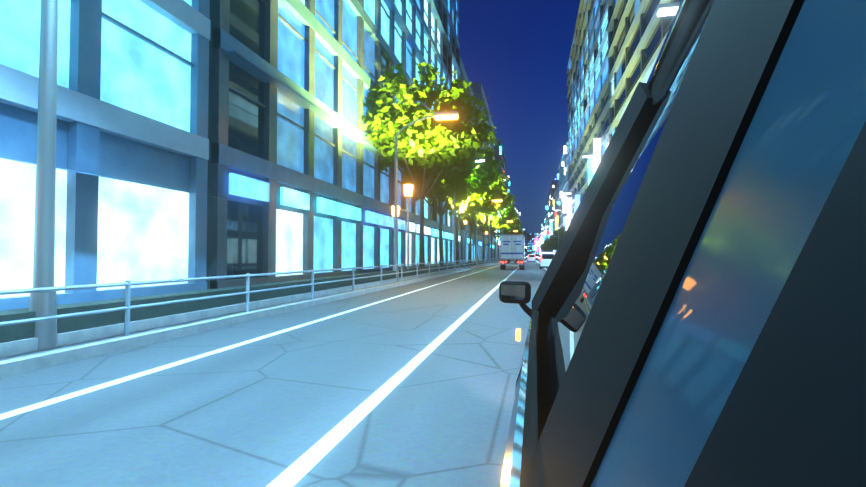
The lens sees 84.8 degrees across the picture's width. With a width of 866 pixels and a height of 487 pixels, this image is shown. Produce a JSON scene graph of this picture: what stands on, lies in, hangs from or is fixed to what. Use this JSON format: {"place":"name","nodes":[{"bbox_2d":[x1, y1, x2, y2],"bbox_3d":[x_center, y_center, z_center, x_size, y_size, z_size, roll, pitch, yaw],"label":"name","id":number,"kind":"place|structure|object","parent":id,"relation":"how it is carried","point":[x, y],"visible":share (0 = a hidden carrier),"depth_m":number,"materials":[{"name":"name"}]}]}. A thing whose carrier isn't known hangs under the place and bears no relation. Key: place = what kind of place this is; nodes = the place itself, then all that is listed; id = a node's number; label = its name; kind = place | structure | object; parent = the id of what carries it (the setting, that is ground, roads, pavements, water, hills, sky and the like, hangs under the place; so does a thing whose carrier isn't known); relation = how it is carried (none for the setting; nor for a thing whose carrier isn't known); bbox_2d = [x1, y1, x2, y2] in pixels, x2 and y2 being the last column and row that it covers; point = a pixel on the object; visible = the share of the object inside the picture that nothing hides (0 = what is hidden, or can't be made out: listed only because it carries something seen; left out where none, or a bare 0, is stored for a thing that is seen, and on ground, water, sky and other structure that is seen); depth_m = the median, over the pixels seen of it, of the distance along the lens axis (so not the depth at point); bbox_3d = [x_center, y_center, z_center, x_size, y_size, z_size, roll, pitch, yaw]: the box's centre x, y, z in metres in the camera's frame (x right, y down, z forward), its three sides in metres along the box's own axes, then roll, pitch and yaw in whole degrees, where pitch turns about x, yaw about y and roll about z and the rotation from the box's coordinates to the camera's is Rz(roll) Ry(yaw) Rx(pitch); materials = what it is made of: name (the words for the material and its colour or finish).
{"place":"outdoors","nodes":[
{"label":"outdoors","id":0,"kind":"place"},
{"bbox_2d":[0,263,492,360],"bbox_3d":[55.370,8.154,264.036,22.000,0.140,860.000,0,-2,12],"label":"curb","id":1,"kind":"structure","parent":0,"point":[82,343],"depth_m":7.54,"materials":[{"name":"grey concrete"}]},
{"bbox_2d":[0,0,221,310],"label":"building","id":2,"kind":"structure","parent":1,"relation":"on","point":[132,149],"depth_m":11.58,"materials":[{"name":"blue glass"}]},
{"bbox_2d":[0,258,499,336],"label":"guard rail","id":3,"kind":"object","parent":1,"relation":"on","point":[127,284],"visible":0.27,"depth_m":7.62,"materials":[{"name":"grey metal"}]},
{"bbox_2d":[0,259,500,357],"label":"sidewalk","id":4,"kind":"structure","parent":1,"relation":"on","point":[15,339],"depth_m":8.01,"materials":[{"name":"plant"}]},
{"bbox_2d":[206,0,461,288],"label":"building","id":5,"kind":"structure","parent":1,"relation":"on","point":[297,180],"depth_m":21.53,"materials":[{"name":"blue glass"}]},
{"bbox_2d":[29,0,679,350],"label":"street lights","id":6,"kind":"object","parent":1,"relation":"on","point":[42,304],"visible":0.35,"depth_m":6.01,"materials":[{"name":"grey metal"}]},
{"bbox_2d":[362,62,525,266],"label":"trees","id":7,"kind":"object","parent":1,"relation":"on","point":[442,156],"visible":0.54,"depth_m":30.10,"materials":[{"name":"green plant"}]},
{"bbox_2d":[390,182,497,268],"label":"street lamps","id":8,"kind":"object","parent":1,"relation":"on","point":[408,188],"visible":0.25,"depth_m":24.66,"materials":[{"name":"grey metal"}]},
{"bbox_2d":[459,56,481,262],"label":"building","id":9,"kind":"structure","parent":1,"relation":"on","point":[464,76],"depth_m":75.49,"materials":[{"name":"grey glass"}]},
{"bbox_2d":[471,82,494,260],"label":"building","id":10,"kind":"structure","parent":1,"relation":"on","point":[478,88],"depth_m":105.37,"materials":[{"name":"grey tile"}]},
{"bbox_2d":[495,230,499,257],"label":"utility poles","id":11,"kind":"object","parent":1,"relation":"on","point":[499,245],"depth_m":137.54,"materials":[{"name":"black metal"}]},
{"bbox_2d":[494,139,507,191],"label":"building","id":12,"kind":"structure","parent":1,"relation":"on","point":[498,158],"depth_m":163.26,"materials":[{"name":"grey tile"}]},
{"bbox_2d":[487,234,560,251],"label":"traffic signals and signs","id":13,"kind":"object","parent":1,"relation":"on","point":[527,242],"visible":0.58,"depth_m":120.60,"materials":[{"name":"grey metal"}]},
{"bbox_2d":[539,229,543,251],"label":"building","id":14,"kind":"structure","parent":1,"relation":"on","point":[542,231],"depth_m":514.73,"materials":[{"name":"grey tile"}]},
{"bbox_2d":[543,213,547,240],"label":"building","id":15,"kind":"structure","parent":1,"relation":"on","point":[546,223],"depth_m":349.84,"materials":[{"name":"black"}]},
{"bbox_2d":[538,226,565,251],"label":"trees","id":16,"kind":"object","parent":1,"relation":"on","point":[550,244],"visible":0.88,"depth_m":158.51,"materials":[{"name":"green plant"}]},
{"bbox_2d":[547,180,558,251],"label":"building","id":17,"kind":"structure","parent":1,"relation":"on","point":[551,191],"depth_m":275.07,"materials":[{"name":"grey tile"}]},
{"bbox_2d":[550,182,558,234],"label":"building","id":18,"kind":"structure","parent":1,"relation":"on","point":[554,223],"depth_m":222.73,"materials":[{"name":"grey tile"}]},
{"bbox_2d":[558,138,567,229],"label":"building","id":19,"kind":"structure","parent":1,"relation":"on","point":[563,182],"depth_m":165.21,"materials":[{"name":"black"}]},
{"bbox_2d":[566,0,609,229],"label":"building","id":20,"kind":"structure","parent":1,"relation":"on","point":[588,93],"depth_m":96.64,"materials":[{"name":"blue glass"}]},
{"bbox_2d":[606,0,680,139],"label":"building","id":21,"kind":"structure","parent":1,"relation":"on","point":[637,30],"depth_m":54.79,"materials":[{"name":"beige glass"}]},
{"bbox_2d":[0,257,547,486],"bbox_3d":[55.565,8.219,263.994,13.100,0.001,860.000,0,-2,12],"label":"road","id":22,"kind":"structure","parent":0,"point":[264,412],"depth_m":4.25,"materials":[{"name":"grey asphalt"}]},
{"bbox_2d":[0,261,506,377],"bbox_3d":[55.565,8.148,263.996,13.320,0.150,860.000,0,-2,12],"label":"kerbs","id":23,"kind":"structure","parent":22,"relation":"on","point":[15,366],"depth_m":7.17,"materials":[{"name":"concrete"}]},
{"bbox_2d":[0,260,546,486],"bbox_3d":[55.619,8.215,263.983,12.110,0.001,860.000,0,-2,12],"label":"road markings","id":24,"kind":"object","parent":22,"relation":"on","point":[299,469],"visible":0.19,"depth_m":4.36,"materials":[{"name":"paint"}]},
{"bbox_2d":[500,234,525,269],"bbox_3d":[7.862,0.891,46.449,2.500,3.270,6.445,0,-2,12],"label":"truck","id":25,"kind":"object","parent":22,"relation":"on","point":[512,248],"visible":0.98,"depth_m":43.37,"materials":[{"name":"grey metal"}]},
{"bbox_2d":[514,254,534,262],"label":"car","id":26,"kind":"object","parent":22,"relation":"on","point":[531,257],"visible":0.21,"depth_m":93.83,"materials":[{"name":"grey paint"}]},
{"bbox_2d":[538,252,554,268],"bbox_3d":[11.392,1.709,47.207,1.840,1.675,3.470,0,-2,12],"label":"car","id":27,"kind":"object","parent":22,"relation":"on","point":[546,258],"visible":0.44,"depth_m":45.60,"materials":[{"name":"white paint"}]},
{"bbox_2d":[499,0,865,486],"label":"car","id":28,"kind":"object","parent":22,"relation":"on","point":[696,313],"visible":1,"depth_m":0.14,"materials":[{"name":"black paint"}]},
{"bbox_2d":[459,0,579,232],"label":"sky","id":29,"kind":"structure","parent":0,"point":[519,50],"materials":[{"name":"blue"}]},
{"bbox_2d":[499,146,565,257],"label":"signs","id":30,"kind":"object","parent":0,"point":[558,202],"visible":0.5,"depth_m":193.51,"materials":[{"name":"multicoloured"}]},
{"bbox_2d":[522,222,543,256],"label":"street buildings","id":31,"kind":"structure","parent":0,"point":[533,240],"depth_m":714.52,"materials":[{"name":"multicoloured tile"}]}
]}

